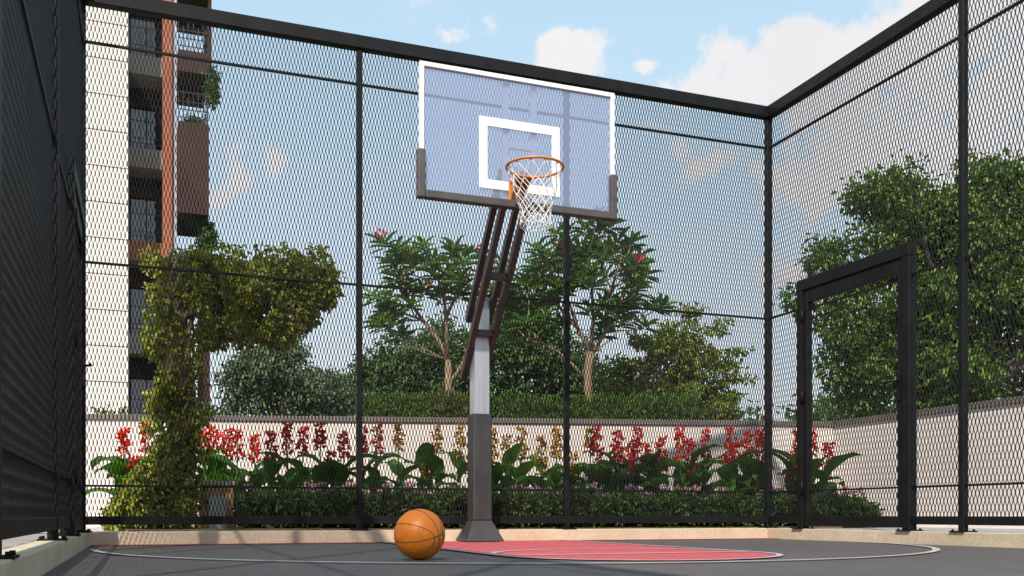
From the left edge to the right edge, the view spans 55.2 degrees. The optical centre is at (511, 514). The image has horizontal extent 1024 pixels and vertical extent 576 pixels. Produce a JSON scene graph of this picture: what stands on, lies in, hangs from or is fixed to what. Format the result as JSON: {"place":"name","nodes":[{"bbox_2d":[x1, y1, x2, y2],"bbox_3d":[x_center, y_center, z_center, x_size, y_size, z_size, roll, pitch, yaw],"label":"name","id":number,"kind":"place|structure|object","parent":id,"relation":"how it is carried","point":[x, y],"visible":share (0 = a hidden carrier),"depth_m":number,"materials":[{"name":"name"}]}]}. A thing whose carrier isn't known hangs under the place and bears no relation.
{"place":"outdoors","nodes":[
{"label":"outdoors","id":0,"kind":"place"},
{"bbox_2d":[2,533,46,549],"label":"paving","id":1,"kind":"structure","parent":0,"point":[14,542],"depth_m":5.97,"materials":[{"name":"beige concrete"}]},
{"bbox_2d":[86,0,211,413],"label":"apartment building","id":2,"kind":"structure","parent":0,"point":[204,3],"depth_m":31.21,"materials":[{"name":"paint"}]},
{"bbox_2d":[129,379,155,413],"bbox_3d":[-12.349,-3.440,32.797,0.846,2.160,0.090,0,0,-21],"label":"window","id":3,"kind":"structure","parent":2,"relation":"in","point":[144,385],"depth_m":32.70,"materials":[{"name":"grey glass"}]},
{"bbox_2d":[129,289,155,333],"bbox_3d":[-12.349,-6.440,32.797,0.846,2.160,0.090,0,0,-21],"label":"window","id":4,"kind":"structure","parent":2,"relation":"in","point":[144,295],"depth_m":32.70,"materials":[{"name":"grey glass"}]},
{"bbox_2d":[129,199,155,242],"bbox_3d":[-12.349,-9.440,32.797,0.846,2.160,0.090,0,0,-21],"label":"window","id":5,"kind":"structure","parent":2,"relation":"in","point":[144,204],"depth_m":32.77,"materials":[{"name":"grey glass"}]},
{"bbox_2d":[129,109,155,149],"bbox_3d":[-12.349,-12.440,32.797,0.846,2.160,0.090,0,0,-21],"label":"window","id":6,"kind":"structure","parent":2,"relation":"in","point":[144,114],"depth_m":32.77,"materials":[{"name":"grey glass"}]},
{"bbox_2d":[129,18,155,56],"bbox_3d":[-12.349,-15.440,32.797,0.846,2.160,0.090,0,0,-21],"label":"window","id":7,"kind":"structure","parent":2,"relation":"in","point":[144,23],"depth_m":32.77,"materials":[{"name":"grey glass"}]},
{"bbox_2d":[185,113,202,123],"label":"balcony plant","id":8,"kind":"object","parent":2,"relation":"on","point":[194,119],"visible":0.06,"depth_m":32.07,"materials":[{"name":"green plant"}]},
{"bbox_2d":[194,219,220,252],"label":"balcony plant","id":9,"kind":"object","parent":2,"relation":"on","point":[209,235],"visible":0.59,"depth_m":31.65,"materials":[{"name":"green plant"}]},
{"bbox_2d":[200,64,221,110],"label":"balcony plant","id":10,"kind":"object","parent":2,"relation":"hanging from","point":[209,85],"visible":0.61,"depth_m":31.42,"materials":[{"name":"green plant"}]},
{"bbox_2d":[42,539,1023,575],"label":"court surface","id":11,"kind":"object","parent":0,"point":[352,559],"depth_m":5.09,"materials":[{"name":"grey plastic"}]},
{"bbox_2d":[0,533,90,575],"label":"kerb","id":12,"kind":"structure","parent":11,"relation":"on","point":[38,558],"depth_m":4.17,"materials":[{"name":"beige concrete"}]},
{"bbox_2d":[0,0,91,558],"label":"fence","id":13,"kind":"object","parent":12,"relation":"on","point":[42,90],"visible":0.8,"depth_m":4.50,"materials":[{"name":"metal"}]},
{"bbox_2d":[59,157,91,535],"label":"gate","id":14,"kind":"structure","parent":13,"relation":"attached to","point":[77,365],"depth_m":7.02,"materials":[{"name":"metal"}]},
{"bbox_2d":[394,509,444,559],"bbox_3d":[-0.506,0.110,5.370,0.280,0.280,0.280,0,0,-21],"label":"basketball","id":15,"kind":"object","parent":11,"relation":"on","point":[419,534],"visible":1,"depth_m":5.27,"materials":[{"name":"orange rubber"}]},
{"bbox_2d":[90,528,767,544],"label":"kerb","id":16,"kind":"structure","parent":11,"relation":"on","point":[197,537],"depth_m":8.69,"materials":[{"name":"beige concrete"}]},
{"bbox_2d":[86,0,766,529],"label":"fence","id":17,"kind":"object","parent":16,"relation":"on","point":[356,44],"visible":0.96,"depth_m":8.93,"materials":[{"name":"metal"}]},
{"bbox_2d":[90,538,778,545],"bbox_3d":[-0.324,0.246,8.934,6.480,0.001,0.260,0,0,-21],"label":"court border paint","id":18,"kind":"object","parent":11,"relation":"on","point":[379,542],"visible":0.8,"depth_m":8.30,"materials":[{"name":"grey paint"}]},
{"bbox_2d":[90,540,939,562],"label":"court lines","id":19,"kind":"object","parent":11,"relation":"on","point":[934,549],"visible":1,"depth_m":5.77,"materials":[{"name":"white paint"}]},
{"bbox_2d":[416,60,616,541],"bbox_3d":[-0.129,-1.665,8.172,1.565,3.810,1.489,0,0,34],"label":"basketball hoop","id":20,"kind":"object","parent":11,"relation":"on","point":[477,358],"visible":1,"depth_m":8.26,"materials":[{"name":"grey metal"}]},
{"bbox_2d":[384,540,777,560],"bbox_3d":[0.355,0.246,7.169,1.760,0.001,4.038,0,0,-21],"label":"court key paint","id":21,"kind":"object","parent":11,"relation":"on","point":[569,550],"visible":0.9,"depth_m":6.50,"materials":[{"name":"red paint"}]},
{"bbox_2d":[768,528,1023,547],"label":"kerb","id":22,"kind":"structure","parent":11,"relation":"on","point":[992,539],"depth_m":8.33,"materials":[{"name":"beige concrete"}]},
{"bbox_2d":[758,0,1023,531],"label":"fence","id":23,"kind":"object","parent":22,"relation":"on","point":[923,14],"visible":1,"depth_m":8.18,"materials":[{"name":"metal"}]},
{"bbox_2d":[791,242,922,530],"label":"gate","id":24,"kind":"structure","parent":23,"relation":"attached to","point":[890,263],"depth_m":8.96,"materials":[{"name":"metal"}]},
{"bbox_2d":[43,526,1023,532],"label":"path","id":25,"kind":"structure","parent":0,"point":[946,529],"depth_m":9.99,"materials":[{"name":"beige concrete"}]},
{"bbox_2d":[92,404,129,413],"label":"shrub","id":26,"kind":"object","parent":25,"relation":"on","point":[105,411],"visible":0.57,"depth_m":13.12,"materials":[{"name":"green plant"}]},
{"bbox_2d":[177,0,1023,420],"label":"sky","id":27,"kind":"structure","parent":0,"point":[749,51],"materials":[{"name":"blue"}]},
{"label":"ground","id":28,"kind":"structure","parent":0,"visible":0},
{"bbox_2d":[207,337,355,415],"bbox_3d":[-5.136,-2.098,22.960,3.849,4.523,2.119,0,0,3],"label":"round tree","id":29,"kind":"object","parent":28,"relation":"on","point":[276,382],"visible":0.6,"depth_m":22.66,"materials":[{"name":"green plant"}]},
{"bbox_2d":[338,311,499,411],"bbox_3d":[-1.871,-1.998,20.020,3.387,4.331,1.723,0,0,8],"label":"dark tree","id":30,"kind":"object","parent":28,"relation":"on","point":[400,369],"visible":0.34,"depth_m":19.79,"materials":[{"name":"green plant"}]},
{"bbox_2d":[86,414,833,525],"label":"garden wall","id":31,"kind":"structure","parent":28,"relation":"on","point":[211,421],"depth_m":12.91,"materials":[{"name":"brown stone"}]},
{"bbox_2d":[696,404,743,419],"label":"shrub","id":32,"kind":"object","parent":31,"relation":"on","point":[730,408],"visible":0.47,"depth_m":14.49,"materials":[{"name":"green plant"}]},
{"bbox_2d":[124,524,841,530],"bbox_3d":[-0.870,0.170,12.181,7.600,0.070,5.600,0,0,-21],"label":"planting bed","id":33,"kind":"object","parent":28,"relation":"on","point":[237,528],"visible":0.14,"depth_m":9.59,"materials":[{"name":"soil"}]},
{"bbox_2d":[86,427,144,496],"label":"canna plant","id":34,"kind":"object","parent":33,"relation":"on","point":[111,470],"visible":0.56,"depth_m":11.25,"materials":[{"name":"green plant"}]},
{"bbox_2d":[108,455,139,479],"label":"canna plant","id":35,"kind":"object","parent":33,"relation":"on","point":[117,475],"visible":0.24,"depth_m":11.24,"materials":[{"name":"green plant"}]},
{"bbox_2d":[107,422,150,489],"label":"canna plant","id":36,"kind":"object","parent":33,"relation":"on","point":[146,444],"visible":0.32,"depth_m":11.58,"materials":[{"name":"red plant"}]},
{"bbox_2d":[196,428,226,489],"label":"canna plant","id":37,"kind":"object","parent":33,"relation":"on","point":[207,432],"visible":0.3,"depth_m":11.52,"materials":[{"name":"green plant"}]},
{"bbox_2d":[198,425,230,480],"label":"canna plant","id":38,"kind":"object","parent":33,"relation":"on","point":[214,468],"visible":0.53,"depth_m":11.56,"materials":[{"name":"green plant"}]},
{"bbox_2d":[198,481,234,527],"bbox_3d":[-2.927,-0.085,9.693,0.340,0.480,0.355,0,0,-21],"label":"brick pedestal","id":39,"kind":"object","parent":33,"relation":"on","point":[220,513],"visible":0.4,"depth_m":9.54,"materials":[{"name":"brick"}]},
{"bbox_2d":[97,240,346,530],"bbox_3d":[-2.754,-1.238,9.380,2.270,2.935,1.568,0,0,-21],"label":"vine tree","id":40,"kind":"object","parent":33,"relation":"on","point":[114,527],"visible":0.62,"depth_m":9.13,"materials":[{"name":"green plant"}]},
{"bbox_2d":[217,427,242,480],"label":"canna plant","id":41,"kind":"object","parent":33,"relation":"on","point":[222,444],"visible":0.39,"depth_m":11.78,"materials":[{"name":"red plant"}]},
{"bbox_2d":[203,429,263,525],"bbox_3d":[-3.168,-0.429,11.297,0.552,1.129,0.686,0,0,33],"label":"canna plant","id":42,"kind":"object","parent":33,"relation":"on","point":[233,469],"visible":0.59,"depth_m":11.27,"materials":[{"name":"green plant"}]},
{"bbox_2d":[240,434,276,491],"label":"canna plant","id":43,"kind":"object","parent":33,"relation":"on","point":[257,455],"visible":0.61,"depth_m":11.61,"materials":[{"name":"red plant"}]},
{"bbox_2d":[250,429,302,490],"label":"canna plant","id":44,"kind":"object","parent":33,"relation":"on","point":[271,466],"visible":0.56,"depth_m":11.25,"materials":[{"name":"green plant"}]},
{"bbox_2d":[260,422,309,486],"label":"canna plant","id":45,"kind":"object","parent":33,"relation":"on","point":[284,461],"visible":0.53,"depth_m":11.23,"materials":[{"name":"green plant"}]},
{"bbox_2d":[276,426,311,525],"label":"canna plant","id":46,"kind":"object","parent":33,"relation":"on","point":[301,483],"visible":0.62,"depth_m":11.62,"materials":[{"name":"green plant"}]},
{"bbox_2d":[293,422,342,486],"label":"canna plant","id":47,"kind":"object","parent":33,"relation":"on","point":[320,466],"visible":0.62,"depth_m":11.23,"materials":[{"name":"green plant"}]},
{"bbox_2d":[313,449,362,490],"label":"canna plant","id":48,"kind":"object","parent":33,"relation":"on","point":[332,471],"visible":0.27,"depth_m":11.36,"materials":[{"name":"green plant"}]},
{"bbox_2d":[319,430,380,490],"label":"canna plant","id":49,"kind":"object","parent":33,"relation":"on","point":[344,466],"visible":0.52,"depth_m":11.21,"materials":[{"name":"green plant"}]},
{"bbox_2d":[337,425,389,525],"bbox_3d":[-1.757,-0.458,11.417,0.503,1.186,0.655,0,0,43],"label":"canna plant","id":50,"kind":"object","parent":33,"relation":"on","point":[368,463],"visible":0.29,"depth_m":11.46,"materials":[{"name":"green plant"}]},
{"bbox_2d":[362,421,403,494],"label":"canna plant","id":51,"kind":"object","parent":33,"relation":"on","point":[380,458],"visible":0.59,"depth_m":11.60,"materials":[{"name":"green plant"}]},
{"bbox_2d":[373,421,415,487],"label":"canna plant","id":52,"kind":"object","parent":33,"relation":"on","point":[405,469],"visible":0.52,"depth_m":11.70,"materials":[{"name":"green plant"}]},
{"bbox_2d":[362,390,432,416],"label":"clipped hedge","id":53,"kind":"object","parent":33,"relation":"on","point":[391,398],"visible":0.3,"depth_m":14.31,"materials":[{"name":"green plant"}]},
{"bbox_2d":[402,442,457,487],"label":"canna plant","id":54,"kind":"object","parent":33,"relation":"on","point":[426,475],"visible":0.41,"depth_m":11.57,"materials":[{"name":"green plant"}]},
{"bbox_2d":[411,424,456,490],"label":"canna plant","id":55,"kind":"object","parent":33,"relation":"on","point":[435,460],"visible":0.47,"depth_m":11.54,"materials":[{"name":"green plant"}]},
{"bbox_2d":[355,228,522,395],"bbox_3d":[-1.078,-2.663,14.956,2.607,3.296,1.813,0,0,5],"label":"frangipani tree","id":56,"kind":"object","parent":33,"relation":"on","point":[413,264],"visible":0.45,"depth_m":14.68,"materials":[{"name":"green plant"}]},
{"bbox_2d":[431,390,469,417],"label":"clipped hedge","id":57,"kind":"object","parent":33,"relation":"on","point":[445,414],"visible":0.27,"depth_m":14.37,"materials":[{"name":"green plant"}]},
{"bbox_2d":[434,422,466,490],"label":"canna plant","id":58,"kind":"object","parent":33,"relation":"on","point":[459,424],"visible":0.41,"depth_m":11.45,"materials":[{"name":"green plant"}]},
{"bbox_2d":[229,526,726,528],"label":"leaf litter","id":59,"kind":"object","parent":33,"relation":"on","point":[506,527],"visible":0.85,"depth_m":9.66,"materials":[{"name":"brown plant"}]},
{"bbox_2d":[464,428,514,494],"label":"canna plant","id":60,"kind":"object","parent":33,"relation":"on","point":[495,433],"visible":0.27,"depth_m":11.44,"materials":[{"name":"green plant"}]},
{"bbox_2d":[494,426,533,492],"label":"canna plant","id":61,"kind":"object","parent":33,"relation":"on","point":[523,482],"visible":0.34,"depth_m":11.74,"materials":[{"name":"green plant"}]},
{"bbox_2d":[497,433,533,525],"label":"canna plant","id":62,"kind":"object","parent":33,"relation":"on","point":[511,456],"visible":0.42,"depth_m":11.47,"materials":[{"name":"green plant"}]},
{"bbox_2d":[172,481,886,528],"bbox_3d":[0.600,-0.059,10.782,8.232,0.580,2.268,0,0,-15],"label":"flowering groundcover","id":63,"kind":"object","parent":33,"relation":"on","point":[512,525],"visible":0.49,"depth_m":9.87,"materials":[{"name":"green plant"}]},
{"bbox_2d":[516,435,571,488],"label":"canna plant","id":64,"kind":"object","parent":33,"relation":"on","point":[539,466],"visible":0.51,"depth_m":11.26,"materials":[{"name":"green plant"}]},
{"bbox_2d":[535,425,584,488],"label":"canna plant","id":65,"kind":"object","parent":33,"relation":"on","point":[556,461],"visible":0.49,"depth_m":11.79,"materials":[{"name":"green plant"}]},
{"bbox_2d":[549,451,588,488],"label":"canna plant","id":66,"kind":"object","parent":33,"relation":"on","point":[574,469],"visible":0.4,"depth_m":11.54,"materials":[{"name":"green plant"}]},
{"bbox_2d":[559,426,613,494],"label":"canna plant","id":67,"kind":"object","parent":33,"relation":"on","point":[587,464],"visible":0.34,"depth_m":11.49,"materials":[{"name":"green plant"}]},
{"bbox_2d":[496,206,678,398],"bbox_3d":[1.154,-2.823,15.034,2.766,3.614,1.925,0,0,-4],"label":"frangipani tree","id":68,"kind":"object","parent":33,"relation":"on","point":[561,294],"visible":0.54,"depth_m":14.77,"materials":[{"name":"green plant"}]},
{"bbox_2d":[489,390,698,419],"bbox_3d":[1.124,-0.849,14.599,3.308,2.015,0.630,0,0,0],"label":"clipped hedge","id":69,"kind":"object","parent":33,"relation":"on","point":[550,410],"visible":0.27,"depth_m":14.42,"materials":[{"name":"green plant"}]},
{"bbox_2d":[585,425,625,495],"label":"canna plant","id":70,"kind":"object","parent":33,"relation":"on","point":[598,463],"visible":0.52,"depth_m":11.35,"materials":[{"name":"green plant"}]},
{"bbox_2d":[584,446,631,487],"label":"canna plant","id":71,"kind":"object","parent":33,"relation":"on","point":[610,470],"visible":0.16,"depth_m":11.51,"materials":[{"name":"green plant"}]},
{"bbox_2d":[597,430,629,525],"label":"canna plant","id":72,"kind":"object","parent":33,"relation":"on","point":[616,459],"visible":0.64,"depth_m":11.34,"materials":[{"name":"green plant"}]},
{"bbox_2d":[609,441,655,525],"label":"canna plant","id":73,"kind":"object","parent":33,"relation":"on","point":[631,465],"visible":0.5,"depth_m":11.35,"materials":[{"name":"green plant"}]},
{"bbox_2d":[605,426,662,492],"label":"canna plant","id":74,"kind":"object","parent":33,"relation":"on","point":[638,459],"visible":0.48,"depth_m":11.43,"materials":[{"name":"red plant"}]},
{"bbox_2d":[624,442,680,492],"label":"canna plant","id":75,"kind":"object","parent":33,"relation":"on","point":[650,465],"visible":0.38,"depth_m":11.42,"materials":[{"name":"green plant"}]},
{"bbox_2d":[636,435,684,525],"bbox_3d":[1.683,-0.396,11.326,0.595,1.065,0.679,0,0,5],"label":"canna plant","id":76,"kind":"object","parent":33,"relation":"on","point":[663,466],"visible":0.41,"depth_m":11.33,"materials":[{"name":"green plant"}]},
{"bbox_2d":[670,426,688,492],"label":"canna plant","id":77,"kind":"object","parent":33,"relation":"on","point":[679,458],"visible":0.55,"depth_m":11.66,"materials":[{"name":"red plant"}]},
{"bbox_2d":[671,438,723,493],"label":"canna plant","id":78,"kind":"object","parent":33,"relation":"on","point":[695,466],"visible":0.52,"depth_m":11.63,"materials":[{"name":"green plant"}]},
{"bbox_2d":[698,427,721,525],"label":"canna plant","id":79,"kind":"object","parent":33,"relation":"on","point":[706,475],"visible":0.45,"depth_m":11.68,"materials":[{"name":"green plant"}]},
{"bbox_2d":[711,427,755,525],"bbox_3d":[2.534,-0.442,11.361,0.520,1.156,0.644,0,0,5],"label":"canna plant","id":80,"kind":"object","parent":33,"relation":"on","point":[730,434],"visible":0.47,"depth_m":11.32,"materials":[{"name":"green plant"}]},
{"bbox_2d":[704,441,763,523],"bbox_3d":[2.669,-0.373,11.640,0.774,1.017,0.700,0,0,-21],"label":"canna plant","id":81,"kind":"object","parent":33,"relation":"on","point":[735,466],"visible":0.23,"depth_m":11.61,"materials":[{"name":"green plant"}]},
{"bbox_2d":[736,428,774,490],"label":"canna plant","id":82,"kind":"object","parent":33,"relation":"on","point":[756,445],"visible":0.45,"depth_m":11.54,"materials":[{"name":"green plant"}]},
{"bbox_2d":[737,429,776,494],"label":"canna plant","id":83,"kind":"object","parent":33,"relation":"on","point":[746,462],"visible":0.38,"depth_m":11.74,"materials":[{"name":"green plant"}]},
{"bbox_2d":[763,429,821,486],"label":"canna plant","id":84,"kind":"object","parent":33,"relation":"on","point":[789,453],"visible":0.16,"depth_m":11.84,"materials":[{"name":"green plant"}]},
{"bbox_2d":[772,451,816,493],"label":"canna plant","id":85,"kind":"object","parent":33,"relation":"on","point":[790,470],"visible":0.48,"depth_m":11.56,"materials":[{"name":"green plant"}]},
{"bbox_2d":[782,428,842,492],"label":"canna plant","id":86,"kind":"object","parent":33,"relation":"on","point":[814,462],"visible":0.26,"depth_m":11.60,"materials":[{"name":"green plant"}]},
{"bbox_2d":[790,442,861,501],"bbox_3d":[3.611,-0.356,11.238,0.699,0.983,0.570,0,0,-7],"label":"canna plant","id":87,"kind":"object","parent":33,"relation":"on","point":[829,467],"visible":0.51,"depth_m":11.29,"materials":[{"name":"green plant"}]},
{"bbox_2d":[467,282,625,416],"bbox_3d":[0.737,-2.349,20.020,3.310,5.033,2.194,0,0,-21],"label":"dark tree","id":88,"kind":"object","parent":28,"relation":"on","point":[522,358],"visible":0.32,"depth_m":19.70,"materials":[{"name":"green plant"}]},
{"bbox_2d":[196,387,1023,420],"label":"greenery","id":89,"kind":"object","parent":28,"relation":"on","point":[211,406],"visible":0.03,"depth_m":31.04,"materials":[{"name":"green plant"}]},
{"bbox_2d":[592,302,757,418],"bbox_3d":[2.708,-1.706,16.471,2.403,3.734,2.231,0,0,-43],"label":"spreading tree","id":90,"kind":"object","parent":28,"relation":"on","point":[675,358],"visible":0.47,"depth_m":16.26,"materials":[{"name":"green plant"}]},
{"bbox_2d":[773,143,1023,419],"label":"broadleaf tree","id":91,"kind":"object","parent":28,"relation":"on","point":[979,283],"visible":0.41,"depth_m":18.53,"materials":[{"name":"green plant"}]},
{"bbox_2d":[833,396,1023,528],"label":"garden wall","id":92,"kind":"structure","parent":28,"relation":"on","point":[979,470],"depth_m":11.59,"materials":[{"name":"beige concrete"}]}
]}

